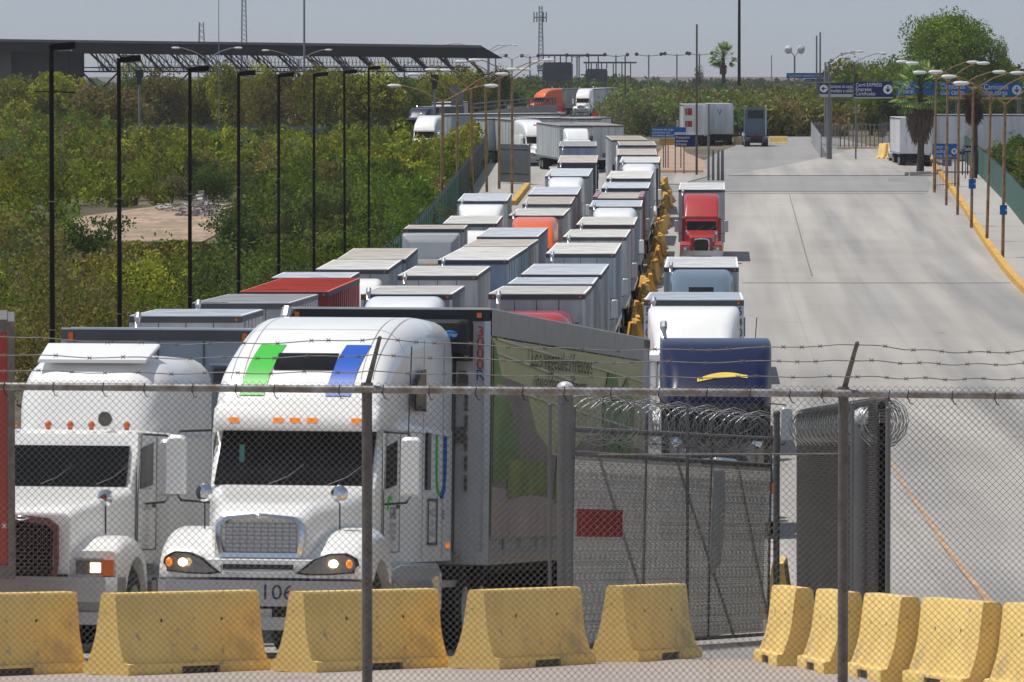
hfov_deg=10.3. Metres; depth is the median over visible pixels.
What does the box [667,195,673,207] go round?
barrier
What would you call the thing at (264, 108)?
tree
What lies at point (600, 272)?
semi truck
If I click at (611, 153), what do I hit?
semi truck
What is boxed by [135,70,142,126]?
signal
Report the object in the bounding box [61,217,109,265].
bush
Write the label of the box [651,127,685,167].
sign board
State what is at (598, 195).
semi truck
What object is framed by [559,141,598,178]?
semi truck
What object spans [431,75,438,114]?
signal
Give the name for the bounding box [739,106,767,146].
semi truck
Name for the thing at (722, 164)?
bollard post
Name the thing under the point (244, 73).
street lamp
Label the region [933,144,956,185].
sign board
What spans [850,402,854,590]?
gate post
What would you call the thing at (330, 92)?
tree
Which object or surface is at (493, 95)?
tree
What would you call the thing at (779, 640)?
barrier
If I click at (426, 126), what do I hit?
semi truck
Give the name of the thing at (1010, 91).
sign board
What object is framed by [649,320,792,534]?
semi truck
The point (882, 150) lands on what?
barrier
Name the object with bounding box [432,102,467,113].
semi truck
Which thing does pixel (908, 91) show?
sign board
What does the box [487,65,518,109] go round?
tree
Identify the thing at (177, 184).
bush
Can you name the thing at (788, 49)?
flood light
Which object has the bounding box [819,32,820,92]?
mast
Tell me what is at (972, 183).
sign board
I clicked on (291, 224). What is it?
bush
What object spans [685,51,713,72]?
flood light
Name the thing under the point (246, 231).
bush
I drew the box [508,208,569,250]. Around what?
semi truck
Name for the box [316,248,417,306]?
semi truck
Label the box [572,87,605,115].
semi truck
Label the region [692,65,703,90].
tree
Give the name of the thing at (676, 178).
exit path
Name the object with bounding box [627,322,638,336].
barrier
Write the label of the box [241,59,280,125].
tree
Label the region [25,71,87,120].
tree
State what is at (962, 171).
fence
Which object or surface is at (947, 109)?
street lamp
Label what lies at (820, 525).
gate
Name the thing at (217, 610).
barrier
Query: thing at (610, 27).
sky
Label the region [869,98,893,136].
tree
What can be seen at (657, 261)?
barrier
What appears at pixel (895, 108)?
tree
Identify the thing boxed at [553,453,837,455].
horizontal metal rail
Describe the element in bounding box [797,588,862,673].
barrier
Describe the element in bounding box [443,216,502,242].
semi truck
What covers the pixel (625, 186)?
semi truck
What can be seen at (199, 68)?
street lamp
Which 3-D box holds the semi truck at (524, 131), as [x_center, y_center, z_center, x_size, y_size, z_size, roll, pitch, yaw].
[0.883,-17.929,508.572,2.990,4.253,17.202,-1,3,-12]
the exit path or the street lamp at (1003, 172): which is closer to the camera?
the street lamp at (1003, 172)
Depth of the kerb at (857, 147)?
568.46 m
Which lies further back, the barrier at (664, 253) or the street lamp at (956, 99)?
the street lamp at (956, 99)
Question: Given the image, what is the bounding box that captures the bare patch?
[73,206,248,240]
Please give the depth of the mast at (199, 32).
1497.49 m
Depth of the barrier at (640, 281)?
279.91 m
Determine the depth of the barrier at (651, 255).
308.36 m
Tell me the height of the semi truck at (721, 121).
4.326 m
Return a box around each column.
[451,85,457,105]
[457,89,462,105]
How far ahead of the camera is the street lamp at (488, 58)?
798.91 m
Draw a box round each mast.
[197,22,205,78]
[218,0,218,109]
[241,0,247,77]
[303,0,304,72]
[533,6,546,76]
[624,56,625,132]
[695,24,697,174]
[738,0,740,85]
[816,36,816,92]
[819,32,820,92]
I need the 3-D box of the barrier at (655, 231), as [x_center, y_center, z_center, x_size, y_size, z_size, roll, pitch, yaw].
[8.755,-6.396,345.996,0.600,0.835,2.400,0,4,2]
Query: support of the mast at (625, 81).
on the ground
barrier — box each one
[0,591,84,675]
[83,590,270,675]
[270,588,448,672]
[448,586,595,669]
[590,583,701,661]
[627,305,642,326]
[627,311,636,329]
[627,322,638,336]
[632,318,643,337]
[633,299,639,307]
[635,287,643,301]
[638,275,644,286]
[638,302,643,323]
[642,284,649,290]
[646,254,653,270]
[648,273,656,291]
[649,236,657,251]
[650,226,658,239]
[651,228,657,243]
[651,263,661,278]
[651,267,661,284]
[652,258,662,275]
[655,249,663,265]
[657,234,667,248]
[658,241,668,256]
[659,219,667,233]
[661,215,669,229]
[663,213,671,225]
[667,190,674,202]
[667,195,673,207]
[734,137,741,144]
[754,585,813,665]
[759,557,790,618]
[769,136,787,142]
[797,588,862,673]
[848,593,920,681]
[876,143,887,158]
[902,597,1002,681]
[983,602,1023,681]
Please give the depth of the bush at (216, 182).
407.62 m
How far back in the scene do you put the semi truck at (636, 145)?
409.67 m
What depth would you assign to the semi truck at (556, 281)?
177.56 m
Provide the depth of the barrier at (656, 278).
290.49 m
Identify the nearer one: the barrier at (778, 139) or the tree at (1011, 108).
the barrier at (778, 139)
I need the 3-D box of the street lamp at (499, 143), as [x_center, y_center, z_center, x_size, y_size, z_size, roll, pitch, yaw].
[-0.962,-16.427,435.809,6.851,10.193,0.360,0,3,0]
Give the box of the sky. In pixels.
[0,0,1023,76]
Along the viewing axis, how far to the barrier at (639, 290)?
263.80 m
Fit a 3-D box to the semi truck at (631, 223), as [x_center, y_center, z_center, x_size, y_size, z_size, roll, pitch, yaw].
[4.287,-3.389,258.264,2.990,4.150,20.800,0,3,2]
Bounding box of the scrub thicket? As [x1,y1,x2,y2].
[0,89,488,407]
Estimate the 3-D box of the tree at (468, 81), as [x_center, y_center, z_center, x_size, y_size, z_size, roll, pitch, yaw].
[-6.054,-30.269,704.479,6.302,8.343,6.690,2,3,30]
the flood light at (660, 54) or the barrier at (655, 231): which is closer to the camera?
the barrier at (655, 231)
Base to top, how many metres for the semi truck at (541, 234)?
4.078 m
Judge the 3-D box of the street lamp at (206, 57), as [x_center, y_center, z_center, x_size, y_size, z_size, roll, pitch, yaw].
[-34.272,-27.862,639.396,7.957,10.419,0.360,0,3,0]
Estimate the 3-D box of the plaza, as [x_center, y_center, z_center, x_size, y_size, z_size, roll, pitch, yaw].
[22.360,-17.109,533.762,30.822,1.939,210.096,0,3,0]
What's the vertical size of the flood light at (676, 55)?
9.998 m
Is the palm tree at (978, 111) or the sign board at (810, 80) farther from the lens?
the sign board at (810, 80)
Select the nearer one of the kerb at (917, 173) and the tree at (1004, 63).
the kerb at (917, 173)
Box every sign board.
[537,54,604,109]
[581,62,636,85]
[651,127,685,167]
[659,138,674,167]
[675,132,694,134]
[675,135,694,173]
[786,73,832,85]
[805,79,826,82]
[820,83,851,158]
[854,82,892,158]
[896,82,934,154]
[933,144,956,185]
[939,82,968,98]
[942,160,951,165]
[963,146,975,177]
[969,179,975,188]
[982,83,1021,113]
[1000,205,1006,214]
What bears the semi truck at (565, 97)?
on the far road
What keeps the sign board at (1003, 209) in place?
attached to the street lamp at (1003, 172)
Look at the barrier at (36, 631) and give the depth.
58.38 m
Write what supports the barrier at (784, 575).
on the road at (889, 236)
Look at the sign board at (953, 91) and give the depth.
536.01 m
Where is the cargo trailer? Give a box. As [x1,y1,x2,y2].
[0,310,15,578]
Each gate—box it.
[501,142,530,183]
[552,395,781,647]
[788,398,908,602]
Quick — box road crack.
[789,193,812,275]
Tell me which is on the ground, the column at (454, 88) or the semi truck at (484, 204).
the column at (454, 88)
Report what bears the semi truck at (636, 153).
on the road at (889, 236)
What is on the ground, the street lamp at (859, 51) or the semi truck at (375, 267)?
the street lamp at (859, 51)
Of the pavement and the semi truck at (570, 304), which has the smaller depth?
the semi truck at (570, 304)
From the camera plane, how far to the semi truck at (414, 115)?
586.25 m
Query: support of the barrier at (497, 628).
on the apron
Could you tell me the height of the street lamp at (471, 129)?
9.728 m
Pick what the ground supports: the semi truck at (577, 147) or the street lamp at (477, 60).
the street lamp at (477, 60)
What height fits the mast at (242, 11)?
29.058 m
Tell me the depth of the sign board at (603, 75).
1048.81 m
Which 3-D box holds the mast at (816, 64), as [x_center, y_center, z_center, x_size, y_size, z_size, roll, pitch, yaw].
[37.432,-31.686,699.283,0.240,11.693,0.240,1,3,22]
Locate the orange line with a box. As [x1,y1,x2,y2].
[891,461,991,600]
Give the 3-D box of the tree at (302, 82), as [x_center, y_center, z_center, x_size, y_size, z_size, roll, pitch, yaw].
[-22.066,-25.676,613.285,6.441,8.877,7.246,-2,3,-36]
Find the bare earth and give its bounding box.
[658,145,706,169]
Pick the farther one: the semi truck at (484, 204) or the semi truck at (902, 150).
the semi truck at (902, 150)
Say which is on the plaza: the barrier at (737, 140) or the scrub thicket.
the barrier at (737, 140)
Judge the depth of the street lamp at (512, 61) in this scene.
998.75 m
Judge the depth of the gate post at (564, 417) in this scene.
67.28 m
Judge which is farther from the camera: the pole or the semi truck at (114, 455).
the pole
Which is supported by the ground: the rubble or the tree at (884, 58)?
the tree at (884, 58)
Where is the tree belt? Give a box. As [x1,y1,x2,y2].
[84,53,1023,136]
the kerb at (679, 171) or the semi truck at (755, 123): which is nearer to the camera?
the kerb at (679, 171)
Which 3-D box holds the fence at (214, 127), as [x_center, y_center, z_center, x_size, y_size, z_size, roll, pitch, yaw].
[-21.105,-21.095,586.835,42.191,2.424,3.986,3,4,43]
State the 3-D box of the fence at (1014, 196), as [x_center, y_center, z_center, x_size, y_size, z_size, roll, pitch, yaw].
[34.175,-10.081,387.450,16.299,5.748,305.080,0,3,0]
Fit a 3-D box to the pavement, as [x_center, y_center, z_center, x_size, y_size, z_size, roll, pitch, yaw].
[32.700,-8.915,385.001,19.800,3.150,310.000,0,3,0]
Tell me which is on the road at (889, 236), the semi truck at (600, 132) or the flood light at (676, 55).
the semi truck at (600, 132)
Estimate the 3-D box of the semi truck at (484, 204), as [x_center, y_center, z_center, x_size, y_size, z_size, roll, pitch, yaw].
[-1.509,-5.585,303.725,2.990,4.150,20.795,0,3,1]
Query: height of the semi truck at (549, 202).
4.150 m
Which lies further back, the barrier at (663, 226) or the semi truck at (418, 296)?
the barrier at (663, 226)
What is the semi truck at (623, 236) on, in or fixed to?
on the road at (889, 236)
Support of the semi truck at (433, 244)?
on the road at (889, 236)
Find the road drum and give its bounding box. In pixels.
[559,107,565,116]
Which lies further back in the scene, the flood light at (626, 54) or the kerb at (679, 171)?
the flood light at (626, 54)
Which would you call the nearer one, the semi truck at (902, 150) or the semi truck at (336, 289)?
the semi truck at (336, 289)
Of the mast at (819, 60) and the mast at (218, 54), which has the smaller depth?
the mast at (218, 54)
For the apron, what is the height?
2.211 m
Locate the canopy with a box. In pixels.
[0,39,501,120]
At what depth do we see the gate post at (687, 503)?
73.16 m
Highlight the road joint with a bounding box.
[742,282,1010,282]
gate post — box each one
[548,403,551,586]
[557,381,573,586]
[686,396,688,604]
[773,410,780,584]
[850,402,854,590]
[854,407,879,603]
[885,406,890,593]
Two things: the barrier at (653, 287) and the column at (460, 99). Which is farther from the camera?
the column at (460, 99)
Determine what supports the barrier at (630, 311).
on the road at (889, 236)
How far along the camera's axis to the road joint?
293.10 m
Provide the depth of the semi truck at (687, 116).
586.14 m
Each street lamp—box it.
[36,41,75,342]
[116,55,140,326]
[172,47,241,72]
[187,65,208,308]
[236,70,255,293]
[262,49,331,72]
[276,72,293,274]
[312,72,327,271]
[343,69,356,254]
[367,66,380,246]
[387,84,497,209]
[407,72,507,171]
[425,68,517,192]
[439,68,530,191]
[446,43,505,80]
[455,60,543,188]
[468,58,554,193]
[487,44,517,78]
[497,54,529,76]
[824,50,863,136]
[828,51,854,82]
[838,52,886,85]
[896,60,978,192]
[906,61,989,204]
[913,70,1005,214]
[928,70,1023,227]
[941,74,1023,237]
[953,81,1023,256]
[955,54,987,113]
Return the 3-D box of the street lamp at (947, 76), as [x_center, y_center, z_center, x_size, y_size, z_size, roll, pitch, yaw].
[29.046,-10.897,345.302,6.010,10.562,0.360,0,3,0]
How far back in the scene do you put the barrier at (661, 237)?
336.77 m
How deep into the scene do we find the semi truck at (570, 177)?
346.44 m
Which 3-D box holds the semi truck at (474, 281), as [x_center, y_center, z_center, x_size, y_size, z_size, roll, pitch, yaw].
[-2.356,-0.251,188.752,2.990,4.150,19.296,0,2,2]
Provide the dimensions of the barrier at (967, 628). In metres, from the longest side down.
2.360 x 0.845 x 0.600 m
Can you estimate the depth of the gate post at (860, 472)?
69.02 m
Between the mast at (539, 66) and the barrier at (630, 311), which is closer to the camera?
the barrier at (630, 311)
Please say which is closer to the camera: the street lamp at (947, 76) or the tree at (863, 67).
the street lamp at (947, 76)
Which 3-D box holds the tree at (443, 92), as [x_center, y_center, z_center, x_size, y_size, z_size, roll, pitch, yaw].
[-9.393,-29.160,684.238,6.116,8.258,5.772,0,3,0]
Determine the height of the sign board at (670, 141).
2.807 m
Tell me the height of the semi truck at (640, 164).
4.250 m
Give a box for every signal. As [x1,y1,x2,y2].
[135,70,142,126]
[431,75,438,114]
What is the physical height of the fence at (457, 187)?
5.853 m
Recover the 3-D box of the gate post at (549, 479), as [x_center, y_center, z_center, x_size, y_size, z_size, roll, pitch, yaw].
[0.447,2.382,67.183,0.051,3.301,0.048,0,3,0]
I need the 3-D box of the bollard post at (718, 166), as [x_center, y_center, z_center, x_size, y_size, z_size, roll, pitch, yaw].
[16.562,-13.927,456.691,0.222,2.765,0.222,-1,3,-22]
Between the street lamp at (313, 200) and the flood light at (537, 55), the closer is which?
the street lamp at (313, 200)
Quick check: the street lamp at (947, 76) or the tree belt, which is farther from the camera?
the tree belt
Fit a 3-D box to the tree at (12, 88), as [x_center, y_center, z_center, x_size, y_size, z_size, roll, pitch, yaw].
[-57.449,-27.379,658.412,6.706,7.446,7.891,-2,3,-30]
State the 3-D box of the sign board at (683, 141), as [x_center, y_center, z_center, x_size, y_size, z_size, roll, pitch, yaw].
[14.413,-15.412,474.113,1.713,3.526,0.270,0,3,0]
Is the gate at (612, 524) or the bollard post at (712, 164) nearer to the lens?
the gate at (612, 524)
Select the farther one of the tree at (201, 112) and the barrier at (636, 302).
the tree at (201, 112)
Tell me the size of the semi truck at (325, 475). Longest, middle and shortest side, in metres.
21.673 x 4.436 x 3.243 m
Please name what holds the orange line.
on the road at (889, 236)
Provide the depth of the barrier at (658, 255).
314.39 m
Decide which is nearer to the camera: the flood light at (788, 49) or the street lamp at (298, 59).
the street lamp at (298, 59)
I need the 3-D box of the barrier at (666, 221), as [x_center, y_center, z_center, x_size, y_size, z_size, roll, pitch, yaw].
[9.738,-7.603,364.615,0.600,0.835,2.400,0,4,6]
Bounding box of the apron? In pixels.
[0,659,876,681]
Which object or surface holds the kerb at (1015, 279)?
on the road at (889, 236)
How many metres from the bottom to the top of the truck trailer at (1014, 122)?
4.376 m
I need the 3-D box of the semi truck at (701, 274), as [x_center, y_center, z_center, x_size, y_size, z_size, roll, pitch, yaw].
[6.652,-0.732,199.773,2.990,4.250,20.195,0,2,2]
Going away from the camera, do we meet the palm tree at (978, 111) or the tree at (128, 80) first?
the palm tree at (978, 111)
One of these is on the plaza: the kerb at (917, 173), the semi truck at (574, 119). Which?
the kerb at (917, 173)
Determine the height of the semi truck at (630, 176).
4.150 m
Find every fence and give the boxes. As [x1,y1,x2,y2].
[0,335,1023,681]
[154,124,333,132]
[382,134,491,247]
[474,147,494,160]
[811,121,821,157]
[814,121,889,147]
[933,154,959,188]
[956,149,1023,174]
[965,135,1023,223]
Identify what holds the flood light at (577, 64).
on the ground
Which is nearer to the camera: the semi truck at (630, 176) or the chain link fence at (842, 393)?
the chain link fence at (842, 393)
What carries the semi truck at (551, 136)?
on the road at (889, 236)
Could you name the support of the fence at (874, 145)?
on the ground
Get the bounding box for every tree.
[0,72,37,112]
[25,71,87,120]
[59,84,156,129]
[116,61,144,126]
[135,68,193,129]
[177,72,226,124]
[202,59,256,125]
[235,68,300,125]
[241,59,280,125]
[270,62,328,125]
[296,66,364,126]
[331,61,406,131]
[389,73,431,119]
[411,64,458,105]
[439,63,492,111]
[468,68,501,113]
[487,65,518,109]
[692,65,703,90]
[707,41,737,89]
[850,60,876,73]
[853,98,891,134]
[865,54,907,77]
[868,84,938,130]
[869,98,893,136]
[889,58,954,171]
[897,6,998,113]
[937,89,988,113]
[961,91,986,177]
[979,35,1014,110]
[982,75,1023,113]
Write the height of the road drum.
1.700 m
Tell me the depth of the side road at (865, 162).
493.83 m
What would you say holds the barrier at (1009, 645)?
on the apron
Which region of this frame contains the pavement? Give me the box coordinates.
[931,155,1023,280]
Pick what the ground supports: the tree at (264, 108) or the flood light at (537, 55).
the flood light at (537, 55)
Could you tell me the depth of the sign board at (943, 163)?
438.40 m
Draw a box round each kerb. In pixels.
[512,183,529,204]
[661,170,702,172]
[837,147,877,148]
[888,178,928,181]
[904,171,931,175]
[930,157,1023,293]
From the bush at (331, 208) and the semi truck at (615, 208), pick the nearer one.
the semi truck at (615, 208)
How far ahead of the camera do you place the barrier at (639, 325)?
229.50 m
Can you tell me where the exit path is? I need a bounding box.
[660,170,710,183]
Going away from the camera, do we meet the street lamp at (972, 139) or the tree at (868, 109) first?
the street lamp at (972, 139)
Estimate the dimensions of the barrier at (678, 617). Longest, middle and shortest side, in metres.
2.400 x 0.845 x 0.600 m
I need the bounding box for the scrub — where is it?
[987,130,1023,187]
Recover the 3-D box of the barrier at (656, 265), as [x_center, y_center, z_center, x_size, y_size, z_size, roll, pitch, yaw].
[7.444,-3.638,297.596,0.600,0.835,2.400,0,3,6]
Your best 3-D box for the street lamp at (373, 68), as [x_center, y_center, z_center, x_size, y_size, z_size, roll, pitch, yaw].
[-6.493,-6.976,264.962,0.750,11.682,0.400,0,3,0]
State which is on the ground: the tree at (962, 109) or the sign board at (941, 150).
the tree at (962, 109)
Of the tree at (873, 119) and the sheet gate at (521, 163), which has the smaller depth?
the sheet gate at (521, 163)
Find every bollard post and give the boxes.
[712,150,713,179]
[717,150,719,179]
[721,150,723,179]
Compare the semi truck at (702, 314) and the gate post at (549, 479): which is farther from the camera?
the semi truck at (702, 314)
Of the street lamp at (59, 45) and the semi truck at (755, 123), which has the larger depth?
the semi truck at (755, 123)
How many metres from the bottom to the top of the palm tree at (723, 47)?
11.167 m
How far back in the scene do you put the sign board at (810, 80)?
900.05 m
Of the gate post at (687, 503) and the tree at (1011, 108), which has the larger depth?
the tree at (1011, 108)
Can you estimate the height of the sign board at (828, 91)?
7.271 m
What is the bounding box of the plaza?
[669,137,928,191]
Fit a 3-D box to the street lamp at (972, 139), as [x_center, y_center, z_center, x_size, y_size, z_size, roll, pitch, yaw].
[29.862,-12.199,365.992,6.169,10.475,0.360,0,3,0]
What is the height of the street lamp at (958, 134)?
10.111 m
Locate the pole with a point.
(708, 157)
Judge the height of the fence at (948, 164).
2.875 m
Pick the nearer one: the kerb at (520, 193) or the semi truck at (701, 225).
the semi truck at (701, 225)
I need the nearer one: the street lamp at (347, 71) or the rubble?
the street lamp at (347, 71)
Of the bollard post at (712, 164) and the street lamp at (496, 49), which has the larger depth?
the street lamp at (496, 49)
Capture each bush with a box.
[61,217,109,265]
[153,169,187,203]
[194,160,236,201]
[211,214,266,263]
[259,192,311,258]
[297,191,358,233]
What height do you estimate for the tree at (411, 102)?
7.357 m
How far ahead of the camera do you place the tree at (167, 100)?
624.89 m
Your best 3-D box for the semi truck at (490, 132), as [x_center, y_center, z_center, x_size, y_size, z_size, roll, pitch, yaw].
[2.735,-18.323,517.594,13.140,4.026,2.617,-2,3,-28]
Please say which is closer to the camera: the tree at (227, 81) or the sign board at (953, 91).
the sign board at (953, 91)
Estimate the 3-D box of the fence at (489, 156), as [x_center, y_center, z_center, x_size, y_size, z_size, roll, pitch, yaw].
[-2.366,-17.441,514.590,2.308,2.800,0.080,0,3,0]
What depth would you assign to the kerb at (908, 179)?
452.56 m
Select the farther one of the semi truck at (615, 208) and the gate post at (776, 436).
the semi truck at (615, 208)
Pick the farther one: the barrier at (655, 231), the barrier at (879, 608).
the barrier at (655, 231)
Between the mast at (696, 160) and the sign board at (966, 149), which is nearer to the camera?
the sign board at (966, 149)
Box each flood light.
[520,54,539,79]
[566,53,587,79]
[603,53,628,73]
[635,52,662,86]
[663,52,690,88]
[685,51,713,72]
[784,45,804,87]
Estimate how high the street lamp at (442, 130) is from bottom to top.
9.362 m
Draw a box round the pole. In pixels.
[707,105,709,179]
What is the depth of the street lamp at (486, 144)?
428.55 m
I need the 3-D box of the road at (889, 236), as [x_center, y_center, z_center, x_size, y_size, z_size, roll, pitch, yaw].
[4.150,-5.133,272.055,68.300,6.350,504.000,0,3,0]
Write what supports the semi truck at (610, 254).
on the road at (889, 236)
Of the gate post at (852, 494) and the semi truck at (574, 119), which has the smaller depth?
the gate post at (852, 494)
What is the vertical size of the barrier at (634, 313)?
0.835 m
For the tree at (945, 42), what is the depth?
636.76 m
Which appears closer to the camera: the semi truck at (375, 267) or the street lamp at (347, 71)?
the semi truck at (375, 267)
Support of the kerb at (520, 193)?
on the road at (889, 236)
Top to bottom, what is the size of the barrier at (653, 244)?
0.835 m
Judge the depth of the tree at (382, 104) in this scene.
573.87 m
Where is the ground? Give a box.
[11,77,1023,428]
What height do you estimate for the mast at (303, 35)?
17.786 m
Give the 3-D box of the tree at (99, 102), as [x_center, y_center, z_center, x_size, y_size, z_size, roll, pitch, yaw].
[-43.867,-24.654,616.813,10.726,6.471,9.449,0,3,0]
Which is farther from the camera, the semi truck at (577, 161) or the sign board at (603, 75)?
the sign board at (603, 75)
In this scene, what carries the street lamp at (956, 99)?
on the ground
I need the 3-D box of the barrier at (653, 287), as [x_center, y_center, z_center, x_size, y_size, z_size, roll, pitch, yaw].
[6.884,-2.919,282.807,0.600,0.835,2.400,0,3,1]
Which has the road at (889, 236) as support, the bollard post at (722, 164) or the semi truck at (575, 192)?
the semi truck at (575, 192)
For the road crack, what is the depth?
348.54 m
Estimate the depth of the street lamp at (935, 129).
427.38 m
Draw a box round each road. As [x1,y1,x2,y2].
[81,160,1023,658]
[732,146,930,174]
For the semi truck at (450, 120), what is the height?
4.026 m
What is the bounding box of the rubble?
[155,191,229,216]
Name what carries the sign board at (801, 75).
on the ground
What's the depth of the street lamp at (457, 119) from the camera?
402.61 m
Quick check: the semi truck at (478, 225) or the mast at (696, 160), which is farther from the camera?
the mast at (696, 160)
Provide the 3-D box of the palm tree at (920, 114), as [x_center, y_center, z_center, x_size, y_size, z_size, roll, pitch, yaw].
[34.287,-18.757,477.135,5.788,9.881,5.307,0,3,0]
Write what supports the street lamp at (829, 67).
on the ground
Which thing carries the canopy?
on the ground
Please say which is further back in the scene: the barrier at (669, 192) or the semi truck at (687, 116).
the semi truck at (687, 116)
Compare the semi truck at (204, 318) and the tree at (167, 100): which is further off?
the tree at (167, 100)
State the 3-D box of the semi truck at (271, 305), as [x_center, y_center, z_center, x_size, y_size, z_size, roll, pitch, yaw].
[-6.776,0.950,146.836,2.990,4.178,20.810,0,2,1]
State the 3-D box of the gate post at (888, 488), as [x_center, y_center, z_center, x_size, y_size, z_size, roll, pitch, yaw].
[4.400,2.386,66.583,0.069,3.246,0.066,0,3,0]
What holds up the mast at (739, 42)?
on the ground
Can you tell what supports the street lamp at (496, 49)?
on the ground
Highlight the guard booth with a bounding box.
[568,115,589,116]
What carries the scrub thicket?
on the ground
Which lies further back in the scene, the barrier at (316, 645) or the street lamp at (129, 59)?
the street lamp at (129, 59)
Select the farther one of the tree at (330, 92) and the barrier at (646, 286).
the tree at (330, 92)
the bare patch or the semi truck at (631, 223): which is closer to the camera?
the semi truck at (631, 223)
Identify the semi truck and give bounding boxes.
[0,327,254,643]
[129,309,262,327]
[158,306,649,649]
[192,294,317,321]
[239,272,359,306]
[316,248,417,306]
[361,286,464,307]
[397,266,490,307]
[402,225,467,265]
[406,106,463,125]
[409,113,440,140]
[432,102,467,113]
[437,113,559,141]
[438,239,538,291]
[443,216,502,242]
[457,193,511,227]
[473,117,610,152]
[477,227,547,263]
[488,286,591,326]
[490,117,551,165]
[507,277,597,328]
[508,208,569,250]
[515,116,601,122]
[521,264,608,330]
[522,197,574,228]
[528,87,615,114]
[528,187,581,228]
[536,122,589,168]
[545,168,592,217]
[546,243,621,332]
[557,155,598,194]
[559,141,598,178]
[563,229,630,332]
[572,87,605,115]
[572,122,623,168]
[576,217,637,306]
[589,200,643,286]
[593,191,644,266]
[601,182,650,262]
[606,136,647,175]
[606,171,653,237]
[617,141,656,151]
[617,149,656,170]
[619,157,661,227]
[644,292,756,464]
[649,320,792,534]
[664,257,744,336]
[675,182,727,256]
[676,104,708,145]
[704,103,732,144]
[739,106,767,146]
[886,116,931,165]
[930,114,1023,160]
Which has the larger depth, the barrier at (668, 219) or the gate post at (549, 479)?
the barrier at (668, 219)
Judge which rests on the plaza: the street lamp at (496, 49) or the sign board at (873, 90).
the sign board at (873, 90)
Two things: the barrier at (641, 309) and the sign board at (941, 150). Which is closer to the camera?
the barrier at (641, 309)
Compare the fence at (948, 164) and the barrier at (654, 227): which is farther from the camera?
the fence at (948, 164)
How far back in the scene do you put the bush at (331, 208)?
327.95 m
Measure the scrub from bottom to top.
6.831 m
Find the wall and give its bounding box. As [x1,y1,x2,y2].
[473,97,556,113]
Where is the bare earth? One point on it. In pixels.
(689, 161)
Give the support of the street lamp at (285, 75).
on the ground
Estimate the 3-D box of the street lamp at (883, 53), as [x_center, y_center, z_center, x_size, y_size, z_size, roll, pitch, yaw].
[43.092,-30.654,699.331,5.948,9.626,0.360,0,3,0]
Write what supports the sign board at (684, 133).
attached to the sign board at (683, 141)

